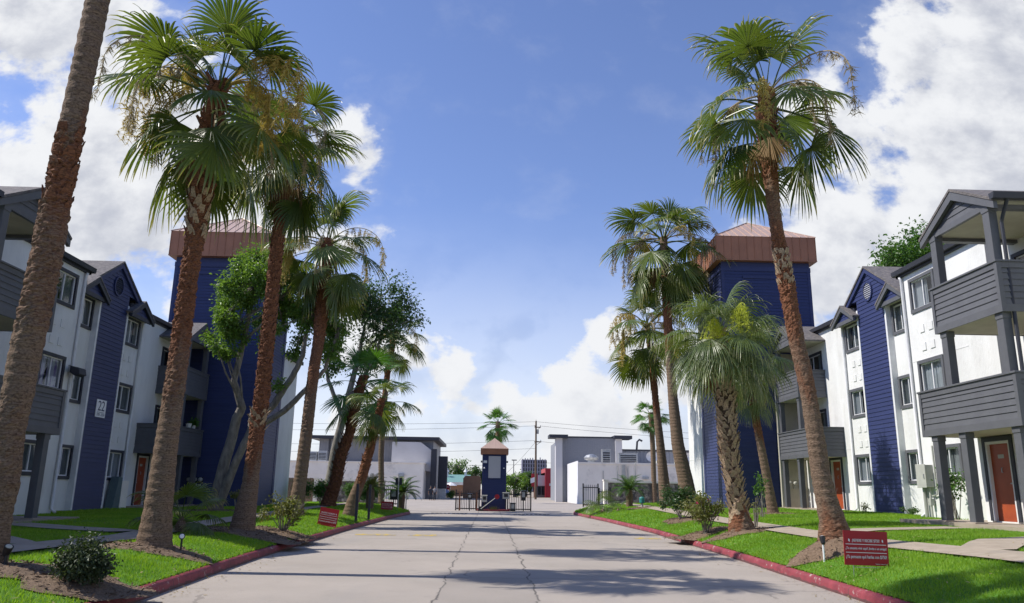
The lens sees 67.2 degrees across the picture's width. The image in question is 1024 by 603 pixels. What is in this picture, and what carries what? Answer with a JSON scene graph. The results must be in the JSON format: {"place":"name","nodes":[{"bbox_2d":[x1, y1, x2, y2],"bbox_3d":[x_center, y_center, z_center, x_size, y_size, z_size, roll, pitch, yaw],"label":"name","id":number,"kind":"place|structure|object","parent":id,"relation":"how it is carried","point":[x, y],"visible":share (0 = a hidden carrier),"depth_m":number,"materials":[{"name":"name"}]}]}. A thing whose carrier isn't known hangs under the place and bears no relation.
{"place":"outdoors","nodes":[
{"label":"outdoors","id":0,"kind":"place"},
{"bbox_2d":[12,523,135,530],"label":"footpath","id":1,"kind":"structure","parent":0,"point":[43,525],"depth_m":17.27,"materials":[{"name":"concrete"}]},
{"bbox_2d":[12,502,345,551],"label":"footpath","id":2,"kind":"structure","parent":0,"point":[56,543],"depth_m":14.26,"materials":[{"name":"concrete"}]},
{"bbox_2d":[0,502,404,602],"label":"lawn","id":3,"kind":"structure","parent":0,"point":[58,600],"depth_m":12.34,"materials":[{"name":"green plant"}]},
{"bbox_2d":[2,544,13,563],"bbox_3d":[-6.347,3.254,9.677,0.110,0.409,0.142,12,-18,-39],"label":"garden lamp","id":4,"kind":"object","parent":3,"relation":"on","point":[7,550],"visible":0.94,"depth_m":9.67,"materials":[{"name":"black metal"}]},
{"bbox_2d":[0,559,58,578],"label":"mulch","id":5,"kind":"object","parent":3,"relation":"on","point":[14,568],"visible":0.57,"depth_m":9.58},
{"bbox_2d":[0,0,110,562],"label":"palm tree","id":6,"kind":"object","parent":3,"relation":"on","point":[34,313],"visible":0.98,"depth_m":10.60,"materials":[{"name":"brown plant"}]},
{"bbox_2d":[42,527,122,586],"bbox_3d":[-5.266,3.184,9.495,0.870,0.770,0.981,10,-16,-33],"label":"shrub","id":7,"kind":"object","parent":3,"relation":"on","point":[83,561],"visible":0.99,"depth_m":9.34,"materials":[{"name":"green plant"}]},
{"bbox_2d":[14,572,157,601],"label":"mulch","id":8,"kind":"object","parent":3,"relation":"on","point":[113,588],"visible":0.72,"depth_m":9.28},
{"bbox_2d":[104,476,128,508],"bbox_3d":[-16.338,7.972,31.800,0.420,1.458,1.345,1,-14,-1],"label":"utility box","id":9,"kind":"object","parent":3,"relation":"on","point":[117,493],"visible":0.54,"depth_m":31.56,"materials":[{"name":"grey metal"}]},
{"bbox_2d":[90,540,212,563],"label":"mulch","id":10,"kind":"object","parent":3,"relation":"on","point":[176,551],"visible":0.77,"depth_m":13.31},
{"bbox_2d":[126,482,228,535],"bbox_3d":[-7.514,4.895,17.521,2.224,1.559,2.321,1,-14,-1],"label":"sago palm","id":11,"kind":"object","parent":3,"relation":"on","point":[182,524],"visible":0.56,"depth_m":17.29,"materials":[{"name":"green plant"}]},
{"bbox_2d":[91,0,328,547],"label":"palm tree","id":12,"kind":"object","parent":3,"relation":"on","point":[204,168],"visible":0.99,"depth_m":14.99,"materials":[{"name":"green plant"}]},
{"bbox_2d":[187,525,308,544],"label":"mulch","id":13,"kind":"object","parent":3,"relation":"on","point":[262,535],"visible":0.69,"depth_m":18.54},
{"bbox_2d":[198,237,355,509],"bbox_3d":[-9.560,2.850,30.936,6.562,11.140,3.828,1,-14,-1],"label":"leafy tree","id":14,"kind":"object","parent":3,"relation":"on","point":[244,295],"visible":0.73,"depth_m":30.95,"materials":[{"name":"green plant"}]},
{"bbox_2d":[194,77,364,530],"bbox_3d":[-6.565,-0.059,20.514,4.477,12.243,4.194,1,-14,-1],"label":"palm tree","id":15,"kind":"object","parent":3,"relation":"on","point":[287,203],"visible":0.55,"depth_m":20.59,"materials":[{"name":"green plant"}]},
{"bbox_2d":[257,490,308,530],"bbox_3d":[-6.017,5.634,20.616,1.322,1.146,1.429,-11,-18,40],"label":"shrub","id":16,"kind":"object","parent":3,"relation":"on","point":[290,508],"visible":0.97,"depth_m":20.56,"materials":[{"name":"green plant"}]},
{"bbox_2d":[255,525,319,540],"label":"mulch","id":17,"kind":"object","parent":3,"relation":"on","point":[295,535],"visible":0.91,"depth_m":20.30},
{"bbox_2d":[309,478,327,503],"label":"shrub","id":18,"kind":"object","parent":3,"relation":"on","point":[318,488],"visible":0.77,"depth_m":45.61,"materials":[{"name":"green plant"}]},
{"bbox_2d":[260,190,391,514],"bbox_3d":[-7.469,1.913,29.751,5.098,12.723,4.863,5,-14,-16],"label":"palm tree","id":19,"kind":"object","parent":3,"relation":"on","point":[335,291],"visible":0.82,"depth_m":30.07,"materials":[{"name":"green plant"}]},
{"bbox_2d":[317,507,339,527],"bbox_3d":[-6.014,7.134,25.168,0.640,0.740,0.021,9,-13,7],"label":"yard sign","id":20,"kind":"object","parent":3,"relation":"on","point":[328,516],"visible":1,"depth_m":25.18,"materials":[{"name":"metal"}]},
{"bbox_2d":[341,481,365,501],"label":"shrub","id":21,"kind":"object","parent":3,"relation":"on","point":[348,489],"visible":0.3,"depth_m":46.29,"materials":[{"name":"green plant"}]},
{"bbox_2d":[288,269,430,499],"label":"leafy tree","id":22,"kind":"object","parent":3,"relation":"on","point":[377,313],"visible":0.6,"depth_m":50.38,"materials":[{"name":"green plant"}]},
{"bbox_2d":[319,345,408,506],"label":"palm tree","id":23,"kind":"object","parent":3,"relation":"on","point":[333,489],"visible":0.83,"depth_m":41.06,"materials":[{"name":"green plant"}]},
{"bbox_2d":[362,472,388,508],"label":"sago palm","id":24,"kind":"object","parent":3,"relation":"on","point":[371,481],"visible":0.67,"depth_m":39.96,"materials":[{"name":"green plant"}]},
{"bbox_2d":[342,379,422,516],"bbox_3d":[-5.870,6.267,33.030,3.071,6.065,3.373,-12,-18,41],"label":"palm tree","id":25,"kind":"object","parent":3,"relation":"on","point":[375,425],"visible":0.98,"depth_m":32.69,"materials":[{"name":"green plant"}]},
{"bbox_2d":[362,312,428,503],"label":"palm tree","id":26,"kind":"object","parent":3,"relation":"on","point":[412,350],"visible":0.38,"depth_m":53.67,"materials":[{"name":"green plant"}]},
{"bbox_2d":[382,476,420,508],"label":"sago palm","id":27,"kind":"object","parent":3,"relation":"on","point":[405,486],"visible":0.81,"depth_m":46.77,"materials":[{"name":"green plant"}]},
{"bbox_2d":[288,460,425,498],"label":"shop building","id":28,"kind":"structure","parent":0,"point":[318,469],"depth_m":106.95,"materials":[{"name":"paint"}]},
{"bbox_2d":[306,489,542,499],"bbox_3d":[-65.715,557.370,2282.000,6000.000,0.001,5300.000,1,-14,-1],"label":"ground","id":29,"kind":"structure","parent":0,"point":[532,494],"depth_m":190.68,"materials":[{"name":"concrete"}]},
{"bbox_2d":[0,186,214,522],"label":"apartment building","id":30,"kind":"structure","parent":29,"relation":"on","point":[109,331],"depth_m":29.65,"materials":[{"name":"grey paint"}]},
{"bbox_2d":[21,439,35,475],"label":"window","id":31,"kind":"structure","parent":30,"relation":"in","point":[29,448],"depth_m":24.30,"materials":[{"name":"grey glass"}]},
{"bbox_2d":[38,350,66,388],"bbox_3d":[-15.214,2.306,25.307,0.211,1.220,1.500,1,-14,-1],"label":"window","id":32,"kind":"structure","parent":30,"relation":"in","point":[52,366],"depth_m":25.62,"materials":[{"name":"glass"}]},
{"bbox_2d":[57,444,73,478],"bbox_3d":[-16.507,5.847,28.130,0.211,1.240,1.270,1,-14,-1],"label":"window","id":33,"kind":"structure","parent":30,"relation":"in","point":[64,450],"depth_m":28.54,"materials":[{"name":"grey paint"}]},
{"bbox_2d":[57,267,79,309],"bbox_3d":[-15.172,-0.488,26.005,0.211,1.220,1.530,1,-14,-1],"label":"window","id":34,"kind":"structure","parent":30,"relation":"in","point":[66,281],"depth_m":26.42,"materials":[{"name":"grey glass"}]},
{"bbox_2d":[67,365,85,376],"bbox_3d":[-14.906,2.361,26.322,0.546,0.396,0.480,1,-14,-1],"label":"awning","id":35,"kind":"object","parent":30,"relation":"attached to","point":[76,371],"visible":1,"depth_m":26.12,"materials":[{"name":"metal"}]},
{"bbox_2d":[69,375,83,403],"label":"window","id":36,"kind":"structure","parent":30,"relation":"in","point":[72,399],"depth_m":29.19,"materials":[{"name":"grey paint"}]},
{"bbox_2d":[80,296,95,330],"bbox_3d":[-16.422,0.378,29.464,0.211,1.240,1.270,1,-14,-1],"label":"window","id":37,"kind":"structure","parent":30,"relation":"in","point":[86,302],"depth_m":29.87,"materials":[{"name":"grey paint"}]},
{"bbox_2d":[95,399,106,417],"bbox_3d":[-16.226,4.229,30.422,0.030,0.680,0.760,1,-14,-1],"label":"number sign","id":38,"kind":"object","parent":30,"relation":"attached to","point":[100,410],"visible":1,"depth_m":30.38,"materials":[{"name":"white plastic"}]},
{"bbox_2d":[106,449,123,479],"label":"window","id":39,"kind":"structure","parent":30,"relation":"in","point":[113,460],"depth_m":32.41,"materials":[{"name":"grey glass"}]},
{"bbox_2d":[116,382,132,413],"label":"window","id":40,"kind":"structure","parent":30,"relation":"in","point":[122,394],"depth_m":33.02,"materials":[{"name":"grey glass"}]},
{"bbox_2d":[125,316,140,348],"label":"window","id":41,"kind":"structure","parent":30,"relation":"in","point":[128,342],"depth_m":33.67,"materials":[{"name":"grey paint"}]},
{"bbox_2d":[131,453,150,504],"bbox_3d":[-16.679,7.946,34.528,0.165,2.270,1.280,1,-14,-1],"label":"door","id":42,"kind":"structure","parent":30,"relation":"in","point":[140,462],"depth_m":34.59,"materials":[{"name":"wood"}]},
{"bbox_2d":[168,218,303,505],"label":"stair tower","id":43,"kind":"structure","parent":29,"relation":"on","point":[220,407],"depth_m":40.12,"materials":[{"name":"blue paint"}]},
{"bbox_2d":[287,478,313,501],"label":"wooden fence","id":44,"kind":"object","parent":29,"relation":"on","point":[290,487],"visible":0.02,"depth_m":60.81,"materials":[{"name":"brown wood"}]},
{"bbox_2d":[438,456,447,498],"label":"sign column","id":45,"kind":"structure","parent":29,"relation":"on","point":[442,470],"depth_m":112.42,"materials":[{"name":"grey paint"}]},
{"bbox_2d":[448,456,474,475],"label":"tree","id":46,"kind":"object","parent":29,"relation":"on","point":[459,470],"visible":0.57,"depth_m":185.73,"materials":[{"name":"green plant"}]},
{"bbox_2d":[506,471,530,496],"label":"tree","id":47,"kind":"object","parent":29,"relation":"on","point":[514,482],"visible":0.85,"depth_m":160.13,"materials":[{"name":"green plant"}]},
{"bbox_2d":[517,469,533,496],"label":"tree","id":48,"kind":"object","parent":29,"relation":"on","point":[528,474],"visible":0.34,"depth_m":170.53,"materials":[{"name":"green plant"}]},
{"bbox_2d":[521,457,546,490],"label":"building","id":49,"kind":"structure","parent":29,"relation":"on","point":[531,468],"depth_m":587.45,"materials":[{"name":"grey paint"}]},
{"bbox_2d":[567,461,689,503],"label":"shop building","id":50,"kind":"structure","parent":29,"relation":"on","point":[587,473],"depth_m":90.24,"materials":[{"name":"paint"}]},
{"bbox_2d":[601,449,610,462],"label":"rooftop unit","id":51,"kind":"object","parent":50,"relation":"on","point":[605,455],"visible":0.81,"depth_m":93.14,"materials":[{"name":"metal"}]},
{"bbox_2d":[617,453,637,462],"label":"rooftop unit","id":52,"kind":"object","parent":50,"relation":"on","point":[627,457],"visible":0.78,"depth_m":93.99,"materials":[{"name":"metal"}]},
{"bbox_2d":[867,214,943,266],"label":"leafy tree","id":53,"kind":"object","parent":29,"relation":"on","point":[904,254],"visible":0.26,"depth_m":48.76,"materials":[{"name":"green plant"}]},
{"bbox_2d":[441,468,470,495],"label":"green roofed shop","id":54,"kind":"structure","parent":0,"point":[457,480],"depth_m":169.48},
{"bbox_2d":[80,497,913,602],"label":"road","id":55,"kind":"structure","parent":0,"point":[384,569],"depth_m":14.88,"materials":[{"name":"concrete"}]},
{"bbox_2d":[84,511,409,602],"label":"kerb","id":56,"kind":"structure","parent":55,"relation":"on","point":[160,586],"depth_m":13.96,"materials":[{"name":"red paint"}]},
{"bbox_2d":[312,478,385,502],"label":"stone wall","id":57,"kind":"structure","parent":55,"relation":"on","point":[341,497],"depth_m":59.81,"materials":[{"name":"grey stone"}]},
{"bbox_2d":[312,435,445,498],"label":"warehouse","id":58,"kind":"structure","parent":55,"relation":"on","point":[411,449],"depth_m":112.05,"materials":[{"name":"paint"}]},
{"bbox_2d":[430,449,436,491],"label":"sign column","id":59,"kind":"structure","parent":55,"relation":"on","point":[433,470],"depth_m":109.85,"materials":[{"name":"grey paint"}]},
{"bbox_2d":[455,489,479,509],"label":"iron gate","id":60,"kind":"structure","parent":55,"relation":"on","point":[466,508],"depth_m":55.09,"materials":[{"name":"black metal"}]},
{"bbox_2d":[463,476,480,497],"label":"brown sign wall","id":61,"kind":"structure","parent":55,"relation":"on","point":[472,484],"depth_m":126.33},
{"bbox_2d":[477,509,509,510],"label":"curb","id":62,"kind":"structure","parent":55,"relation":"on","point":[495,510],"depth_m":53.98,"materials":[{"name":"red paint"}]},
{"bbox_2d":[481,438,508,508],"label":"guard booth","id":63,"kind":"object","parent":62,"relation":"on","point":[494,454],"visible":0.9,"depth_m":55.25,"materials":[{"name":"blue paint"}]},
{"bbox_2d":[477,404,518,442],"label":"palm tree","id":64,"kind":"object","parent":55,"relation":"on","point":[497,435],"visible":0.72,"depth_m":90.70,"materials":[{"name":"green plant"}]},
{"bbox_2d":[343,533,664,539],"bbox_3d":[-0.258,7.668,25.204,10.400,0.041,0.700,1,-14,-1],"label":"speed bump","id":65,"kind":"object","parent":55,"relation":"on","point":[511,536],"visible":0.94,"depth_m":25.00,"materials":[{"name":"concrete"}]},
{"bbox_2d":[12,508,1022,602],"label":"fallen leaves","id":66,"kind":"object","parent":55,"relation":"on","point":[595,520],"visible":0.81,"depth_m":15.14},
{"bbox_2d":[507,490,530,510],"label":"iron gate","id":67,"kind":"structure","parent":55,"relation":"on","point":[518,494],"depth_m":55.21,"materials":[{"name":"black metal"}]},
{"bbox_2d":[534,421,540,498],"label":"utility pole","id":68,"kind":"object","parent":55,"relation":"on","point":[535,483],"visible":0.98,"depth_m":127.52,"materials":[{"name":"brown wood"}]},
{"bbox_2d":[582,483,598,506],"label":"iron gate","id":69,"kind":"structure","parent":55,"relation":"on","point":[590,487],"depth_m":56.96,"materials":[{"name":"black metal"}]},
{"bbox_2d":[548,434,689,501],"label":"warehouse","id":70,"kind":"structure","parent":55,"relation":"on","point":[566,450],"depth_m":103.51,"materials":[{"name":"paint"}]},
{"bbox_2d":[602,480,678,503],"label":"stone wall","id":71,"kind":"structure","parent":55,"relation":"on","point":[607,484],"depth_m":60.46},
{"bbox_2d":[573,511,909,602],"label":"kerb","id":72,"kind":"structure","parent":55,"relation":"on","point":[854,592],"depth_m":14.47,"materials":[{"name":"red paint"}]},
{"bbox_2d":[0,0,1023,489],"label":"sky","id":73,"kind":"structure","parent":0,"point":[500,139],"materials":[{"name":"blue"}]},
{"bbox_2d":[0,501,1023,602],"bbox_3d":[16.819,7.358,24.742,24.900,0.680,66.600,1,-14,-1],"label":"lawn","id":74,"kind":"structure","parent":0,"point":[914,573],"depth_m":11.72,"materials":[{"name":"green plant"}]},
{"bbox_2d":[582,490,621,518],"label":"shrub","id":75,"kind":"object","parent":74,"relation":"on","point":[606,509],"visible":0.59,"depth_m":43.03,"materials":[{"name":"green plant"}]},
{"bbox_2d":[611,474,648,506],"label":"sago palm","id":76,"kind":"object","parent":74,"relation":"on","point":[628,484],"visible":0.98,"depth_m":45.17,"materials":[{"name":"green plant"}]},
{"bbox_2d":[630,400,669,502],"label":"palm tree","id":77,"kind":"object","parent":74,"relation":"on","point":[649,426],"visible":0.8,"depth_m":61.26,"materials":[{"name":"green plant"}]},
{"bbox_2d":[605,281,697,505],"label":"palm tree","id":78,"kind":"object","parent":74,"relation":"on","point":[640,365],"visible":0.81,"depth_m":44.46,"materials":[{"name":"green plant"}]},
{"bbox_2d":[599,196,736,506],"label":"palm tree","id":79,"kind":"object","parent":74,"relation":"on","point":[674,282],"visible":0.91,"depth_m":42.18,"materials":[{"name":"green plant"}]},
{"bbox_2d":[656,484,707,517],"bbox_3d":[6.555,7.672,29.562,1.987,1.412,1.584,1,-14,-1],"label":"shrub","id":80,"kind":"object","parent":74,"relation":"on","point":[676,497],"visible":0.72,"depth_m":29.52,"materials":[{"name":"green plant"}]},
{"bbox_2d":[662,516,722,524],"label":"mulch","id":81,"kind":"object","parent":74,"relation":"on","point":[677,520],"visible":0.53,"depth_m":28.80,"materials":[{"name":"brown soil"}]},
{"bbox_2d":[664,526,728,539],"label":"mulch","id":82,"kind":"object","parent":74,"relation":"on","point":[695,534],"visible":0.92,"depth_m":22.80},
{"bbox_2d":[675,490,726,533],"bbox_3d":[5.635,6.224,22.752,1.514,1.358,1.302,1,-14,-1],"label":"shrub","id":83,"kind":"object","parent":74,"relation":"on","point":[701,511],"visible":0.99,"depth_m":22.57,"materials":[{"name":"green plant"}]},
{"bbox_2d":[649,280,785,532],"bbox_3d":[6.118,3.067,22.051,3.766,7.198,3.642,-9,-17,36],"label":"palm tree","id":84,"kind":"object","parent":74,"relation":"on","point":[712,362],"visible":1,"depth_m":21.74,"materials":[{"name":"green plant"}]},
{"bbox_2d":[700,527,775,542],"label":"mulch","id":85,"kind":"object","parent":74,"relation":"on","point":[725,535],"visible":0.81,"depth_m":20.93,"materials":[{"name":"brown soil"}]},
{"bbox_2d":[693,315,793,514],"bbox_3d":[9.578,4.608,30.868,4.395,8.146,3.667,12,-17,-38],"label":"palm tree","id":86,"kind":"object","parent":74,"relation":"on","point":[754,407],"visible":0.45,"depth_m":30.54,"materials":[{"name":"green plant"}]},
{"bbox_2d":[683,223,816,507],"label":"stair tower","id":87,"kind":"structure","parent":74,"relation":"on","point":[745,250],"depth_m":40.76,"materials":[{"name":"blue paint"}]},
{"bbox_2d":[749,496,763,526],"bbox_3d":[7.007,6.022,21.997,0.420,0.926,0.392,-10,-17,37],"label":"shrub","id":88,"kind":"object","parent":74,"relation":"on","point":[756,512],"visible":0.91,"depth_m":21.99,"materials":[{"name":"plant"}]},
{"bbox_2d":[752,471,768,515],"bbox_3d":[8.610,6.681,26.662,0.556,1.600,0.701,1,-14,-1],"label":"shrub","id":89,"kind":"object","parent":74,"relation":"on","point":[759,487],"visible":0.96,"depth_m":26.64,"materials":[{"name":"green plant"}]},
{"bbox_2d":[677,10,869,540],"bbox_3d":[5.630,-0.605,15.882,4.144,11.051,4.468,1,-14,-1],"label":"palm tree","id":90,"kind":"object","parent":74,"relation":"on","point":[754,46],"visible":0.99,"depth_m":16.20,"materials":[{"name":"green plant"}]},
{"bbox_2d":[785,535,843,566],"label":"mulch","id":91,"kind":"object","parent":74,"relation":"on","point":[833,548],"visible":0.57,"depth_m":14.39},
{"bbox_2d":[843,530,888,570],"bbox_3d":[5.634,4.053,12.255,0.735,0.775,0.022,4,-14,-5],"label":"yard sign","id":92,"kind":"object","parent":74,"relation":"on","point":[867,548],"visible":1,"depth_m":12.28,"materials":[{"name":"metal"}]},
{"bbox_2d":[768,189,1023,531],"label":"apartment building","id":93,"kind":"structure","parent":74,"relation":"on","point":[912,363],"depth_m":24.48,"materials":[{"name":"grey paint"}]},
{"bbox_2d":[809,351,822,369],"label":"window","id":94,"kind":"structure","parent":93,"relation":"in","point":[819,353],"depth_m":37.24,"materials":[{"name":"glass"}]},
{"bbox_2d":[829,457,846,508],"bbox_3d":[14.703,8.158,34.680,0.165,2.270,1.280,1,-14,-1],"label":"door","id":95,"kind":"structure","parent":93,"relation":"in","point":[838,466],"depth_m":34.64,"materials":[{"name":"wood"}]},
{"bbox_2d":[844,321,858,353],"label":"window","id":96,"kind":"structure","parent":93,"relation":"in","point":[854,328],"depth_m":33.82,"materials":[{"name":"grey paint"}]},
{"bbox_2d":[849,387,865,418],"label":"window","id":97,"kind":"structure","parent":93,"relation":"in","point":[858,394],"depth_m":33.21,"materials":[{"name":"glass"}]},
{"bbox_2d":[855,454,871,484],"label":"window","id":98,"kind":"structure","parent":93,"relation":"in","point":[865,466],"depth_m":32.53,"materials":[{"name":"glass"}]},
{"bbox_2d":[890,301,904,335],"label":"window","id":99,"kind":"structure","parent":93,"relation":"in","point":[899,307],"depth_m":30.00,"materials":[{"name":"grey paint"}]},
{"bbox_2d":[897,374,912,408],"bbox_3d":[14.963,3.359,28.942,0.211,1.240,1.270,1,-14,-1],"label":"window","id":100,"kind":"structure","parent":93,"relation":"in","point":[909,404],"depth_m":29.33,"materials":[{"name":"grey paint"}]},
{"bbox_2d":[905,449,918,483],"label":"window","id":101,"kind":"structure","parent":93,"relation":"in","point":[915,460],"depth_m":28.71,"materials":[{"name":"grey paint"}]},
{"bbox_2d":[907,268,934,313],"bbox_3d":[13.958,-0.324,26.103,0.211,1.220,1.530,1,-14,-1],"label":"window","id":102,"kind":"structure","parent":93,"relation":"in","point":[921,289],"depth_m":26.39,"materials":[{"name":"glass"}]},
{"bbox_2d":[915,446,937,516],"bbox_3d":[13.626,5.948,25.312,0.305,2.350,0.780,1,-14,-1],"label":"electrical cabinet","id":103,"kind":"object","parent":93,"relation":"attached to","point":[924,474],"visible":0.92,"depth_m":25.24,"materials":[{"name":"metal"}]},
{"bbox_2d":[917,354,946,391],"bbox_3d":[13.915,2.470,25.406,0.211,1.220,1.500,1,-14,-1],"label":"window","id":104,"kind":"structure","parent":93,"relation":"in","point":[935,374],"depth_m":25.51,"materials":[{"name":"grey glass"}]},
{"bbox_2d":[946,443,964,479],"bbox_3d":[13.884,5.077,24.363,0.211,1.100,1.450,1,-14,-1],"label":"window","id":105,"kind":"structure","parent":93,"relation":"in","point":[954,455],"depth_m":24.25,"materials":[{"name":"glass"}]},
{"bbox_2d":[981,435,1023,522],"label":"door","id":106,"kind":"structure","parent":93,"relation":"in","point":[1005,476],"depth_m":20.36,"materials":[{"name":"wood"}]},
{"bbox_2d":[931,466,965,519],"bbox_3d":[13.209,5.767,23.169,1.058,1.627,0.907,1,-14,-1],"label":"shrub","id":107,"kind":"object","parent":74,"relation":"on","point":[954,482],"visible":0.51,"depth_m":23.03,"materials":[{"name":"green plant"}]},
{"bbox_2d":[537,468,550,497],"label":"restaurant","id":108,"kind":"structure","parent":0,"point":[544,485],"depth_m":166.34,"materials":[{"name":"red paint"}]},
{"bbox_2d":[618,503,1023,561],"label":"footpath","id":109,"kind":"structure","parent":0,"point":[1011,555],"depth_m":13.67,"materials":[{"name":"concrete"}]},
{"bbox_2d":[850,526,964,530],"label":"footpath","id":110,"kind":"structure","parent":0,"point":[891,528],"depth_m":18.44,"materials":[{"name":"concrete"}]},
{"bbox_2d":[962,537,1023,550],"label":"footpath","id":111,"kind":"structure","parent":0,"point":[997,543],"depth_m":13.53,"materials":[{"name":"concrete"}]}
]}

